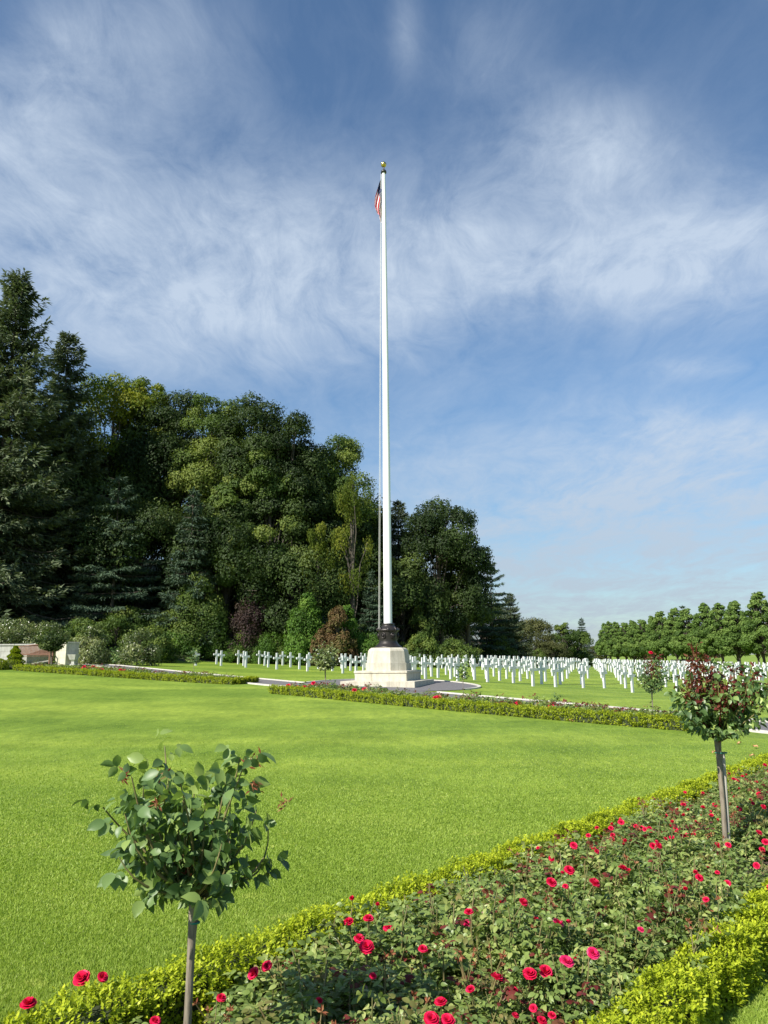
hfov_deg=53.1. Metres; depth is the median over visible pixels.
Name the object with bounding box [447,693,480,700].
rose bush
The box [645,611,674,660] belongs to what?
linden tree
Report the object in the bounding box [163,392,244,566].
ash tree
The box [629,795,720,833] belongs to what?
rose bush
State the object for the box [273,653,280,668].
cross headstone
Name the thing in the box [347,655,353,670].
cross headstone
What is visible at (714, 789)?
rose bush
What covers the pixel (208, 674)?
rose bush
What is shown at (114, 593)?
cedar tree
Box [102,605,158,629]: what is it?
shrub
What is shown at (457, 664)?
cross headstone
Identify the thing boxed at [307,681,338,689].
rose bush
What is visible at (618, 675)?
cross headstone
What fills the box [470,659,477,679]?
cross headstone
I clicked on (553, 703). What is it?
rose bush
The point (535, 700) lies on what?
kerb
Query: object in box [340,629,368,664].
undergrowth bush
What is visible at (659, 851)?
rose bush
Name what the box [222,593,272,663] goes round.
shrub
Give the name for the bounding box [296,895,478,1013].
rose bush
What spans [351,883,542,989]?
rose bush
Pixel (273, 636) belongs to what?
shrub
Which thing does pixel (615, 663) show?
cross headstone
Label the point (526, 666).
cross headstone
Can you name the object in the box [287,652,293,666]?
cross headstone
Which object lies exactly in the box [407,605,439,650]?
shrub
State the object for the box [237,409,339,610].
oak tree
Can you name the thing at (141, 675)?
box hedge
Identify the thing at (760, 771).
rose bush
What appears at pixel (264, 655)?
cross headstone
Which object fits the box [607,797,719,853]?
rose bush
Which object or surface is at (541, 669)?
cross headstone
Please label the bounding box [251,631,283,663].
undergrowth bush
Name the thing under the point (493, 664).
cross headstone
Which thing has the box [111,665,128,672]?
rose bush
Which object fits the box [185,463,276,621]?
oak tree
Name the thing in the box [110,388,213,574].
oak tree
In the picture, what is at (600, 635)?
linden tree
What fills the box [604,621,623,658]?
linden tree
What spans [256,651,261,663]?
cross headstone
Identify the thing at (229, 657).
undergrowth bush
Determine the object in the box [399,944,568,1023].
rose bush
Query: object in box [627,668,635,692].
cross headstone
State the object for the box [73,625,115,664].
rhododendron
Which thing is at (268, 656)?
cross headstone
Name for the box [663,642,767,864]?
standard rose
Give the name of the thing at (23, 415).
spruce tree
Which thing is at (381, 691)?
rose bush
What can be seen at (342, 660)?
cross headstone
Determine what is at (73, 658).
stone urn
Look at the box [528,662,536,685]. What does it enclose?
cross headstone
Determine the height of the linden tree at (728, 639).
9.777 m
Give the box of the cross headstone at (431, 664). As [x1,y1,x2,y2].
[429,658,434,676]
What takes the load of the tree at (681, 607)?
on the lawn at (110, 703)
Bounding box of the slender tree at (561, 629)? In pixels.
[552,622,579,652]
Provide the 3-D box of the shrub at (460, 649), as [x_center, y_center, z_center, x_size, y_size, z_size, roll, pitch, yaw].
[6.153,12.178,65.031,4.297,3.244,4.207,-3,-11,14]
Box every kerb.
[97,665,767,733]
[103,664,307,682]
[299,679,480,689]
[437,691,767,721]
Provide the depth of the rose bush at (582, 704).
18.44 m
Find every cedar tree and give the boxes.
[57,475,166,620]
[470,562,519,662]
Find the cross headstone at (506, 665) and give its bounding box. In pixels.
[503,660,509,678]
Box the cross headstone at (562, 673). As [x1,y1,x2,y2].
[561,663,565,680]
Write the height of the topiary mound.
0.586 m
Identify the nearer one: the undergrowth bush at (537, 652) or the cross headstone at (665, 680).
the cross headstone at (665, 680)
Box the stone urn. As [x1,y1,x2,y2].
[67,654,79,665]
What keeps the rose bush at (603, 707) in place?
on the flower bed
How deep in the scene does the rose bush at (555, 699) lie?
20.17 m
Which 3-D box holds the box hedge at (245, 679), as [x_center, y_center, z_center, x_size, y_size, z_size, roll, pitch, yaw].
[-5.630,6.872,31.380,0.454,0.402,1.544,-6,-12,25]
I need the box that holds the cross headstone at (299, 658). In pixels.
[296,653,302,668]
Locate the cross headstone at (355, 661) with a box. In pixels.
[352,656,359,670]
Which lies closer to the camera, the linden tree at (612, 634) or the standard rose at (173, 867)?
the standard rose at (173, 867)
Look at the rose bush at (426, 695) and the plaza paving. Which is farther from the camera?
the plaza paving
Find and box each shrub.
[59,617,106,648]
[96,613,143,649]
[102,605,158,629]
[137,624,181,662]
[143,608,193,632]
[161,571,232,657]
[166,631,204,658]
[190,618,231,656]
[201,650,213,658]
[212,648,224,660]
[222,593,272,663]
[227,616,264,645]
[247,647,261,663]
[256,622,285,645]
[281,592,325,665]
[304,628,344,665]
[322,605,359,665]
[335,604,359,665]
[356,624,376,660]
[403,632,445,667]
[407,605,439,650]
[438,637,479,666]
[480,633,518,665]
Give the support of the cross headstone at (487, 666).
on the lawn at (110, 703)
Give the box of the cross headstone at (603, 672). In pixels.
[600,666,606,687]
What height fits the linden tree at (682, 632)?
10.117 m
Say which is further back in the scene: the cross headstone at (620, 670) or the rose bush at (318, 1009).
the cross headstone at (620, 670)
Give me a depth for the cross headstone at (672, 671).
45.32 m
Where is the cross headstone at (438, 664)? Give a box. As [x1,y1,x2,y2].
[434,658,441,677]
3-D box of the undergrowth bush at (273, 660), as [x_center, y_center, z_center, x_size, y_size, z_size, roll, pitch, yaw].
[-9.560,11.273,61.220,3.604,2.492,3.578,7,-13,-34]
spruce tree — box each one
[0,268,90,628]
[0,330,111,606]
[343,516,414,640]
[391,499,438,643]
[497,592,537,666]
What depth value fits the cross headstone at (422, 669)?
46.35 m
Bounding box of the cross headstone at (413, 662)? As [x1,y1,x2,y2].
[410,657,417,669]
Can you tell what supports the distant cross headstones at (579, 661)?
on the lawn at (110, 703)
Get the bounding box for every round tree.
[515,624,534,657]
[520,617,557,655]
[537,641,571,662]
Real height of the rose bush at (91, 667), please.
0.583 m
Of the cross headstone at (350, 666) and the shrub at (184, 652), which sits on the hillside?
the shrub at (184, 652)
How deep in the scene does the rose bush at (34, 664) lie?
36.65 m
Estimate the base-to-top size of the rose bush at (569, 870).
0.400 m
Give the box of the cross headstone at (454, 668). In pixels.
[453,659,455,676]
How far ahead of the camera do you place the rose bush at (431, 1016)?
2.71 m
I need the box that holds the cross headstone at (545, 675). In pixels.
[543,662,547,681]
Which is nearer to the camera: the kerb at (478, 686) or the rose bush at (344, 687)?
the rose bush at (344, 687)
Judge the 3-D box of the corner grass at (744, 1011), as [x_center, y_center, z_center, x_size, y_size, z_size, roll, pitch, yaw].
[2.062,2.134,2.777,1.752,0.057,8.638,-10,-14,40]
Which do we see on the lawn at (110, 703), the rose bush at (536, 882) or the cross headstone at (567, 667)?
the cross headstone at (567, 667)
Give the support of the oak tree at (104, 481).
on the hillside
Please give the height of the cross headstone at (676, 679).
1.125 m
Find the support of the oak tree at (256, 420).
on the hillside
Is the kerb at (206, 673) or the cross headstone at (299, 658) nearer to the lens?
the kerb at (206, 673)
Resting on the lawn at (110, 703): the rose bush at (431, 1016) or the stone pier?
the stone pier
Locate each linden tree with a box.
[594,623,607,664]
[596,621,611,658]
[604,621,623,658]
[612,622,631,661]
[621,620,641,661]
[627,619,653,661]
[639,616,661,658]
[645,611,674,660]
[658,607,684,667]
[669,608,697,660]
[680,653,703,659]
[686,602,714,659]
[698,602,735,663]
[709,653,725,661]
[717,600,754,666]
[736,591,767,663]
[741,609,760,664]
[762,612,767,650]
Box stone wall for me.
[0,644,50,663]
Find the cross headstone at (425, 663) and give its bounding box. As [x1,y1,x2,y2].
[421,656,429,678]
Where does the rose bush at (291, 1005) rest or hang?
on the flower bed
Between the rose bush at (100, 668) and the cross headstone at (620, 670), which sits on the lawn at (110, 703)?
the cross headstone at (620, 670)
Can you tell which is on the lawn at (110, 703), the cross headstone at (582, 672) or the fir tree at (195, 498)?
the cross headstone at (582, 672)
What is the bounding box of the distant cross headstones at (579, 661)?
[480,655,767,672]
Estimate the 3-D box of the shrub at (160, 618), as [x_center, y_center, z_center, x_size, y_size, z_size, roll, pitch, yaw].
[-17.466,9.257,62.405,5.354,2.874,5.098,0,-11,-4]
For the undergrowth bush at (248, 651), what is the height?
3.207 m
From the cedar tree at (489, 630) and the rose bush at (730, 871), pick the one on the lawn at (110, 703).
the cedar tree at (489, 630)
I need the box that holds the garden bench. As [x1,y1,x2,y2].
[19,644,53,663]
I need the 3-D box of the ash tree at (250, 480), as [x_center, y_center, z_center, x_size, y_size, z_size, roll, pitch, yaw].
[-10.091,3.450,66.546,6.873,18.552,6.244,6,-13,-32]
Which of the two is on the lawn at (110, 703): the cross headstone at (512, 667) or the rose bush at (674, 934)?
the cross headstone at (512, 667)
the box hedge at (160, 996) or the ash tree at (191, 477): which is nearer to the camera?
the box hedge at (160, 996)
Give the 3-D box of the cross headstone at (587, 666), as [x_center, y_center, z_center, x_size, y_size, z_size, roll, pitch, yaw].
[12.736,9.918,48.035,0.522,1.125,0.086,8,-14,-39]
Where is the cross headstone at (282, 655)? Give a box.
[280,651,285,664]
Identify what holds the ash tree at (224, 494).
on the hillside
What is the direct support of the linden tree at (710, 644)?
on the lawn at (110, 703)
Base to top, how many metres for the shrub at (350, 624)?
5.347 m
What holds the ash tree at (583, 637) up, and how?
on the lawn at (110, 703)
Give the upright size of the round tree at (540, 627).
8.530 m
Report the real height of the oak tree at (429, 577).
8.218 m
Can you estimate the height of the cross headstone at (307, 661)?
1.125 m
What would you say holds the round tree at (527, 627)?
on the lawn at (110, 703)
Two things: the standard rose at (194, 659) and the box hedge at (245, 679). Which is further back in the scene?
the standard rose at (194, 659)
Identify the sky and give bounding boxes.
[0,0,767,654]
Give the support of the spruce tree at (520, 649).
on the lawn at (110, 703)
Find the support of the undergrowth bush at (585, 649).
on the lawn at (110, 703)
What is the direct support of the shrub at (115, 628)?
on the hillside
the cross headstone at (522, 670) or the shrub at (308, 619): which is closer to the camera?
the cross headstone at (522, 670)
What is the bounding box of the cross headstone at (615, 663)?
[613,662,616,677]
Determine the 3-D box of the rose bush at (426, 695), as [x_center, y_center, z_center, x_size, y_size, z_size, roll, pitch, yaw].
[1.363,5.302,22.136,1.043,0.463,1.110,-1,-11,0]
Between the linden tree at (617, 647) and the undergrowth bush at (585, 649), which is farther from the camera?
the linden tree at (617, 647)
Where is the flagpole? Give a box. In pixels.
[375,162,401,647]
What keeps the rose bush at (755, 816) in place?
on the flower bed
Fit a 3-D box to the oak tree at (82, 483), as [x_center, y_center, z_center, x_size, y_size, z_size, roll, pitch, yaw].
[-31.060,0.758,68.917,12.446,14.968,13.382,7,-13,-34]
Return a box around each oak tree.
[6,439,103,591]
[7,471,74,591]
[35,434,162,588]
[60,493,202,607]
[76,456,182,555]
[100,423,237,566]
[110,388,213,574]
[152,511,294,625]
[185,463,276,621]
[189,433,342,611]
[196,390,297,619]
[224,539,362,639]
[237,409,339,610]
[271,443,359,603]
[291,493,396,630]
[319,514,393,633]
[356,552,452,643]
[395,494,495,646]
[420,569,451,612]
[433,533,495,647]
[435,586,498,641]
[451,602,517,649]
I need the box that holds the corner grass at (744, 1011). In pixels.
[719,969,767,1023]
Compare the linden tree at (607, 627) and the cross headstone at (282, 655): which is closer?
the cross headstone at (282, 655)
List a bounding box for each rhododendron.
[0,616,50,655]
[0,627,18,643]
[19,620,72,662]
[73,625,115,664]
[108,627,163,665]
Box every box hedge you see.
[0,752,767,1023]
[13,664,235,684]
[234,675,259,683]
[267,684,696,730]
[567,878,767,1023]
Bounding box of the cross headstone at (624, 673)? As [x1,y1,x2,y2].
[621,667,627,687]
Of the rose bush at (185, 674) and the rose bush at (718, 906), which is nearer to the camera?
the rose bush at (718, 906)
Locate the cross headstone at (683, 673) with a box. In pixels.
[680,667,685,685]
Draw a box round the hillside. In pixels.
[0,559,476,661]
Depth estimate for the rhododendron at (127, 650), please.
46.17 m
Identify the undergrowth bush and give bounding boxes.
[201,631,229,660]
[218,638,246,662]
[224,630,259,662]
[246,639,278,663]
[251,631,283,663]
[273,630,303,664]
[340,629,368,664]
[354,633,378,662]
[533,649,547,665]
[573,647,592,665]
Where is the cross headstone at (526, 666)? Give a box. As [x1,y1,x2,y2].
[524,661,529,678]
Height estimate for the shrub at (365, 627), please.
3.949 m
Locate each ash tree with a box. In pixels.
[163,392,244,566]
[204,473,251,623]
[234,448,305,609]
[289,433,382,634]
[561,629,594,660]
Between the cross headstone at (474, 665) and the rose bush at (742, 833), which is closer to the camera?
the rose bush at (742, 833)
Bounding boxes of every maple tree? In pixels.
[67,370,162,516]
[106,376,175,481]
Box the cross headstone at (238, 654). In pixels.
[235,650,241,663]
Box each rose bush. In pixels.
[19,970,148,1023]
[26,661,43,665]
[65,661,81,667]
[73,664,87,669]
[84,663,107,668]
[92,663,114,670]
[104,665,127,670]
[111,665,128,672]
[124,667,147,671]
[129,667,152,673]
[149,966,322,1023]
[176,670,195,675]
[191,671,213,676]
[203,671,224,677]
[205,917,418,1023]
[223,939,473,1023]
[294,681,315,687]
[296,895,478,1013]
[305,1004,335,1023]
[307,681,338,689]
[328,984,556,1023]
[331,683,360,690]
[340,685,359,693]
[341,919,549,1023]
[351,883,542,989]
[357,682,387,692]
[362,685,393,696]
[382,687,414,695]
[390,688,419,698]
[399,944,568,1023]
[405,866,542,940]
[415,880,600,1010]
[417,688,448,699]
[428,693,449,700]
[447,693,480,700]
[453,846,599,906]
[455,691,493,703]
[475,877,645,985]
[475,918,650,1023]
[483,693,516,704]
[492,700,530,705]
[504,826,645,888]
[515,693,554,708]
[528,826,691,917]
[532,865,676,943]
[535,699,575,710]
[535,909,708,1010]
[561,819,683,877]
[566,701,607,711]
[580,703,621,714]
[583,881,732,973]
[596,840,756,949]
[597,831,735,899]
[598,822,693,866]
[605,706,644,713]
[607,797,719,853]
[616,813,737,872]
[626,701,672,717]
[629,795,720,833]
[657,805,767,865]
[668,842,767,918]
[677,830,767,899]
[678,778,748,822]
[691,800,767,848]
[695,791,767,833]
[699,768,763,802]
[728,774,767,814]
[730,763,767,791]
[742,776,767,807]
[743,801,767,849]
[751,764,767,777]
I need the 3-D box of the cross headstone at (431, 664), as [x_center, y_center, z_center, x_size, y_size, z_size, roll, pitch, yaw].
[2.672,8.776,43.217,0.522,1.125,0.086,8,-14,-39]
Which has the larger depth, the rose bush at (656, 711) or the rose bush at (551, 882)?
the rose bush at (656, 711)
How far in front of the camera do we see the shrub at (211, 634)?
61.94 m
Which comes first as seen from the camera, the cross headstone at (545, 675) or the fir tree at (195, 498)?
the cross headstone at (545, 675)
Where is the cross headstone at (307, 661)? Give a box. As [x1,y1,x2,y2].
[304,654,310,670]
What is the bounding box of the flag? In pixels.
[375,180,381,222]
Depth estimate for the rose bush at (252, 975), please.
2.93 m
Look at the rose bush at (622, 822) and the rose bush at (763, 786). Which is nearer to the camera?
the rose bush at (622, 822)
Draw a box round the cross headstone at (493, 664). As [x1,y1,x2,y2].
[490,659,496,676]
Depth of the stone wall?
42.53 m
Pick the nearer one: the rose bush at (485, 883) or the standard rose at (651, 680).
the rose bush at (485, 883)
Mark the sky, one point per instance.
(577, 190)
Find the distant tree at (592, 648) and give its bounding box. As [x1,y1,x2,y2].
[589,645,609,659]
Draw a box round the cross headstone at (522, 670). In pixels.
[521,658,524,673]
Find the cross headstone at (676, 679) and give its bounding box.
[673,669,678,691]
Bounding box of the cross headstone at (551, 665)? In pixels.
[549,660,553,675]
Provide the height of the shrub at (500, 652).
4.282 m
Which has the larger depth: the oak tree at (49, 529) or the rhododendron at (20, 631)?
the oak tree at (49, 529)
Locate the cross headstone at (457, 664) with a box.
[453,657,459,680]
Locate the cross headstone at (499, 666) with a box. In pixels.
[496,660,502,680]
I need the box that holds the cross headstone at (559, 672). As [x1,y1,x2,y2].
[558,663,562,683]
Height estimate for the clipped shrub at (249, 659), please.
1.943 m
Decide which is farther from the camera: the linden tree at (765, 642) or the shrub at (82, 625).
the linden tree at (765, 642)
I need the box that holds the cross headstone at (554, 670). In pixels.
[551,664,558,686]
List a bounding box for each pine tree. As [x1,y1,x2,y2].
[577,617,594,665]
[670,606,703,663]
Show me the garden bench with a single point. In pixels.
(32, 652)
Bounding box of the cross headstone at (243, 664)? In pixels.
[240,651,244,665]
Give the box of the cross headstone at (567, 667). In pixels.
[564,661,569,678]
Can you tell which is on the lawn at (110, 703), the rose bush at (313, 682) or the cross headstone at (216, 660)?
the cross headstone at (216, 660)
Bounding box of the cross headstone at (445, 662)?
[442,658,448,674]
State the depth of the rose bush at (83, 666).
35.06 m
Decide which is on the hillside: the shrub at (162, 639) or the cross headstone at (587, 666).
the shrub at (162, 639)
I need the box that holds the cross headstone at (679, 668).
[678,663,681,678]
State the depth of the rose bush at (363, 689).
23.82 m
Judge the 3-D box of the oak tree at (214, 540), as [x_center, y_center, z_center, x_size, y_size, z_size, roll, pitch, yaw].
[-13.653,6.002,65.947,11.915,12.209,13.556,10,-15,-43]
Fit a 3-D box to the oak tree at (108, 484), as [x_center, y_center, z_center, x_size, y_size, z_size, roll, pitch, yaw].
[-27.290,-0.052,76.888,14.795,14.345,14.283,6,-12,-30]
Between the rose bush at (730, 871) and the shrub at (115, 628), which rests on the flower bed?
the rose bush at (730, 871)
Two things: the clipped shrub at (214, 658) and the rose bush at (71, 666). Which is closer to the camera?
the rose bush at (71, 666)
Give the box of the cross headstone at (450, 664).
[446,658,452,678]
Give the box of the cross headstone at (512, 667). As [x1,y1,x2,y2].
[509,661,516,682]
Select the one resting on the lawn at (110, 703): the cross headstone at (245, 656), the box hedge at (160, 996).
the cross headstone at (245, 656)
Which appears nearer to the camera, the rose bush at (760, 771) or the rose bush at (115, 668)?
the rose bush at (760, 771)
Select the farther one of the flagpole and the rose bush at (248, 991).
the flagpole
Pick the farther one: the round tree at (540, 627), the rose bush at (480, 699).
the round tree at (540, 627)
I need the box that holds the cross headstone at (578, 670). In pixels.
[577,664,584,683]
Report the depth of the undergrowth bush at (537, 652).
120.36 m
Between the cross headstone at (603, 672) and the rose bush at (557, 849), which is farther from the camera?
the cross headstone at (603, 672)
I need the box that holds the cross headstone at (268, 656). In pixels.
[265,652,271,666]
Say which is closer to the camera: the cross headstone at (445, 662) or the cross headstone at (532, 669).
the cross headstone at (532, 669)
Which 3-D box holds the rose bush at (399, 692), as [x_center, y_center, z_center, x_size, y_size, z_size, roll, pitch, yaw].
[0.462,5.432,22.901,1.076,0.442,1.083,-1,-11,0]
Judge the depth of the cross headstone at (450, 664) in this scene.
37.23 m
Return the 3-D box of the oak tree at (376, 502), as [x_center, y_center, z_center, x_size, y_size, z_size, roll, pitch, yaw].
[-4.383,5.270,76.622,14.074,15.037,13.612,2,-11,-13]
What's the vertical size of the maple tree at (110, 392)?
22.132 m
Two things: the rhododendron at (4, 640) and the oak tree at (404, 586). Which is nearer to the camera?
the rhododendron at (4, 640)
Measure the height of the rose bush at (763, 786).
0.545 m
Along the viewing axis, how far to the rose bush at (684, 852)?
5.52 m
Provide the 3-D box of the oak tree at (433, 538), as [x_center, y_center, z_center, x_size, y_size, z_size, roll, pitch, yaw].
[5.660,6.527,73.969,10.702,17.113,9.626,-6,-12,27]
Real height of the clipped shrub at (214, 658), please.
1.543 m
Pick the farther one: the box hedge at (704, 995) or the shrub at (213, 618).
the shrub at (213, 618)
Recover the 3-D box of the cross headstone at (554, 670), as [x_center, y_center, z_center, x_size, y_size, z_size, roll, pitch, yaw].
[7.661,7.357,34.405,0.522,1.125,0.086,8,-14,-39]
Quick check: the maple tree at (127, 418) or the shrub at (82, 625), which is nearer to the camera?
the shrub at (82, 625)
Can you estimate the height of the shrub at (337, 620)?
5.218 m
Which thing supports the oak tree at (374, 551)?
on the hillside
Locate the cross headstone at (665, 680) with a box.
[662,667,667,686]
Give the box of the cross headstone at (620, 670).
[617,665,622,683]
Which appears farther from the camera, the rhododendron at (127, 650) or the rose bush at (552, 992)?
the rhododendron at (127, 650)
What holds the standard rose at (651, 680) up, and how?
on the flower bed
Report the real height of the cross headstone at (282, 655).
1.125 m
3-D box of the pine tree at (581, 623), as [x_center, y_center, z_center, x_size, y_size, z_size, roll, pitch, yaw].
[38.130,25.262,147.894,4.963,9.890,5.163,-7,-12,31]
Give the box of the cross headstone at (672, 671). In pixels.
[670,665,674,682]
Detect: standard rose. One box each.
[32,625,68,665]
[72,729,292,1023]
[110,646,121,664]
[186,645,203,666]
[309,641,340,682]
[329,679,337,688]
[454,656,470,694]
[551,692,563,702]
[633,651,672,710]
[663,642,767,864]
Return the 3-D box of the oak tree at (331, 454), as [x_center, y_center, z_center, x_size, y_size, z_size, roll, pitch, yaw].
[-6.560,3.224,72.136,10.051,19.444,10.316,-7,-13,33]
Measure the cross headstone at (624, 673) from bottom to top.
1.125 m
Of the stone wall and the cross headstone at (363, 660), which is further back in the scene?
the cross headstone at (363, 660)
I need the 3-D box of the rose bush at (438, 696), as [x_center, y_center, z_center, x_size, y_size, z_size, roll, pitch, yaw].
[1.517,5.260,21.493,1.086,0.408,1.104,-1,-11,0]
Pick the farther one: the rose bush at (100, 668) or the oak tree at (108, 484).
the oak tree at (108, 484)
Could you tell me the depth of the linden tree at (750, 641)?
96.05 m
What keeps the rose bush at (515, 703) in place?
on the flower bed
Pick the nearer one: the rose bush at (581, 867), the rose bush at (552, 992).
the rose bush at (552, 992)
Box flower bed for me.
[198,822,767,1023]
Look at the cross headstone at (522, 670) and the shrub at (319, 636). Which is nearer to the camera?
the cross headstone at (522, 670)
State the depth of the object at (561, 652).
122.18 m
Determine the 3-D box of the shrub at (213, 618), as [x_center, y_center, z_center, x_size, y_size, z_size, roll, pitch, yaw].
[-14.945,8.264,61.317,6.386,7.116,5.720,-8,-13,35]
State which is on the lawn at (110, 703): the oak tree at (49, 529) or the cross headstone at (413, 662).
the cross headstone at (413, 662)
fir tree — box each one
[156,486,225,651]
[357,569,383,647]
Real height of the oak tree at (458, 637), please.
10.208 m
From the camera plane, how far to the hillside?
64.97 m
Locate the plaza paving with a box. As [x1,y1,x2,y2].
[298,680,476,690]
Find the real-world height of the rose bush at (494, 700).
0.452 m
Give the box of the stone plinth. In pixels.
[340,647,433,687]
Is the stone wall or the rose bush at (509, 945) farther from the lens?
the stone wall
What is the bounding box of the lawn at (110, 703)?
[0,655,767,1023]
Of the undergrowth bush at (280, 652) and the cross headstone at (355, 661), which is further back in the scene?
the undergrowth bush at (280, 652)
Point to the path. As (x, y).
(264, 681)
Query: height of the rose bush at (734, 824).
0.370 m
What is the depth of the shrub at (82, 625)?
53.71 m
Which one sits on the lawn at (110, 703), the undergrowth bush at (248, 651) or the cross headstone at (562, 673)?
the cross headstone at (562, 673)
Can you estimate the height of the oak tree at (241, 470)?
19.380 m
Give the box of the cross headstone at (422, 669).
[419,657,423,674]
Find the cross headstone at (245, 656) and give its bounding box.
[242,652,249,667]
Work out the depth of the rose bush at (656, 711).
16.93 m
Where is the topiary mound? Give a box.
[0,658,9,669]
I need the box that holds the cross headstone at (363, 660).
[360,656,366,669]
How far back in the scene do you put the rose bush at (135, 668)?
34.04 m
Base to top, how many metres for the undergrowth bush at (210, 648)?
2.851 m
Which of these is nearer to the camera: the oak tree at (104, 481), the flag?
the flag
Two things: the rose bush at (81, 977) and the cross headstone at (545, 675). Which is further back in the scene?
the cross headstone at (545, 675)
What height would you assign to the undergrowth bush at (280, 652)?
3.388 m
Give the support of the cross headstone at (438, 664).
on the lawn at (110, 703)
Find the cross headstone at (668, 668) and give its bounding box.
[666,663,670,676]
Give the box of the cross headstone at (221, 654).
[218,651,224,665]
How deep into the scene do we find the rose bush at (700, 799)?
7.60 m
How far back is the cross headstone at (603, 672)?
36.70 m
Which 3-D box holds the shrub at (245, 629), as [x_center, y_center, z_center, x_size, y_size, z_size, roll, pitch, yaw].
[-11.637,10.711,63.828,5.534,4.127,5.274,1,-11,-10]
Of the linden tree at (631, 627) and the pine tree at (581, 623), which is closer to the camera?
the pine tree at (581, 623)
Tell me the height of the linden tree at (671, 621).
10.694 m
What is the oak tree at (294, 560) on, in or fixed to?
on the hillside
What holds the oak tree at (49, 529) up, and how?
on the hillside
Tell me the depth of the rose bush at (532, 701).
19.48 m
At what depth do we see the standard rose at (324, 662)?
27.41 m
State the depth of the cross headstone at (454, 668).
44.39 m
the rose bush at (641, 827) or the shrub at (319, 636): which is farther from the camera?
the shrub at (319, 636)
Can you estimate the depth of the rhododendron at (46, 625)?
44.85 m
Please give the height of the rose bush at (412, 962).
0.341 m
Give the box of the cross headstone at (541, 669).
[537,663,544,683]
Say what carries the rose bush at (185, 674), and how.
on the flower bed
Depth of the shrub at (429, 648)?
60.41 m
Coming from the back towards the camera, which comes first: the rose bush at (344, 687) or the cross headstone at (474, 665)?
the cross headstone at (474, 665)
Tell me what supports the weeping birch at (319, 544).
on the lawn at (110, 703)
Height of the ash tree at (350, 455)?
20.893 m
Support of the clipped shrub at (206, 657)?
on the hillside
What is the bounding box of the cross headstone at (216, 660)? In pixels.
[213,650,219,663]
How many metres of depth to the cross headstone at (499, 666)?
39.33 m
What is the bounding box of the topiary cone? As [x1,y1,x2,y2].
[6,645,25,668]
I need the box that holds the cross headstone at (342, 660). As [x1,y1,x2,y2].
[339,656,346,672]
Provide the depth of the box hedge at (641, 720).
19.06 m
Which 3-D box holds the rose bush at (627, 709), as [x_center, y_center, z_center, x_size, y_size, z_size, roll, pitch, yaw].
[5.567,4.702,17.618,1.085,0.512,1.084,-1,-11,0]
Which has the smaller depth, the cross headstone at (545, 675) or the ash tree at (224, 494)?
the cross headstone at (545, 675)
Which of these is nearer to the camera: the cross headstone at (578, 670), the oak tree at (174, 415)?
the cross headstone at (578, 670)
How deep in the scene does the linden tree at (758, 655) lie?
124.56 m
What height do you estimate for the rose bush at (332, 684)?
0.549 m
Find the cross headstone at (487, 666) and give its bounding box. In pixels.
[483,659,491,681]
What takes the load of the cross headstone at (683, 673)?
on the lawn at (110, 703)
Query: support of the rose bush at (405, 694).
on the flower bed
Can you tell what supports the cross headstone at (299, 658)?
on the lawn at (110, 703)
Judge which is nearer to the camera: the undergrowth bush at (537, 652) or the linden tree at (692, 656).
the undergrowth bush at (537, 652)
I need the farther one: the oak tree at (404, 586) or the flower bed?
the oak tree at (404, 586)
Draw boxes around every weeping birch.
[300,521,336,609]
[328,471,373,631]
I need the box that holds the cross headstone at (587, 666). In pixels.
[585,662,590,677]
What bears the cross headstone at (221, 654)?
on the lawn at (110, 703)
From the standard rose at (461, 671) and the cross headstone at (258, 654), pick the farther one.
the cross headstone at (258, 654)
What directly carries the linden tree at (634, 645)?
on the lawn at (110, 703)
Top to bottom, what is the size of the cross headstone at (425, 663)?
1.125 m
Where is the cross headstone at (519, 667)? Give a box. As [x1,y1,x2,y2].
[517,661,523,680]
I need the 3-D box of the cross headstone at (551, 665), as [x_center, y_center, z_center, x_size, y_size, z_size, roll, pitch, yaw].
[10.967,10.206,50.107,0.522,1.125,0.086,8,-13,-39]
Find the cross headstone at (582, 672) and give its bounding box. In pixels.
[579,665,586,687]
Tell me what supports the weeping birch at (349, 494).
on the lawn at (110, 703)
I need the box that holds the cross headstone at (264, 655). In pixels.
[262,651,266,665]
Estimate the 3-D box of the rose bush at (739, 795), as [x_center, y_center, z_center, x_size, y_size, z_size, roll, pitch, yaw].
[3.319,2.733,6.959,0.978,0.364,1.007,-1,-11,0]
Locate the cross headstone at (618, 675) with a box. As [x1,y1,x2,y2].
[615,663,619,680]
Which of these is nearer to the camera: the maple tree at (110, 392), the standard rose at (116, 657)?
the standard rose at (116, 657)
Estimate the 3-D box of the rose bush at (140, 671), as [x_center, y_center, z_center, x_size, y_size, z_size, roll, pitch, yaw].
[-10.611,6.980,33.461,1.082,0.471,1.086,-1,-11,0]
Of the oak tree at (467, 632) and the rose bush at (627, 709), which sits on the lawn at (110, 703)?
the oak tree at (467, 632)
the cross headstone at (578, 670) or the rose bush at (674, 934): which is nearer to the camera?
the rose bush at (674, 934)
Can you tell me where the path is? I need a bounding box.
[78,664,767,730]
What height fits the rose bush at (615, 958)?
0.364 m
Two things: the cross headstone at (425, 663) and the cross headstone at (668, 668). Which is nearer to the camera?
the cross headstone at (425, 663)
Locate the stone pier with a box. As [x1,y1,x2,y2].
[55,642,79,664]

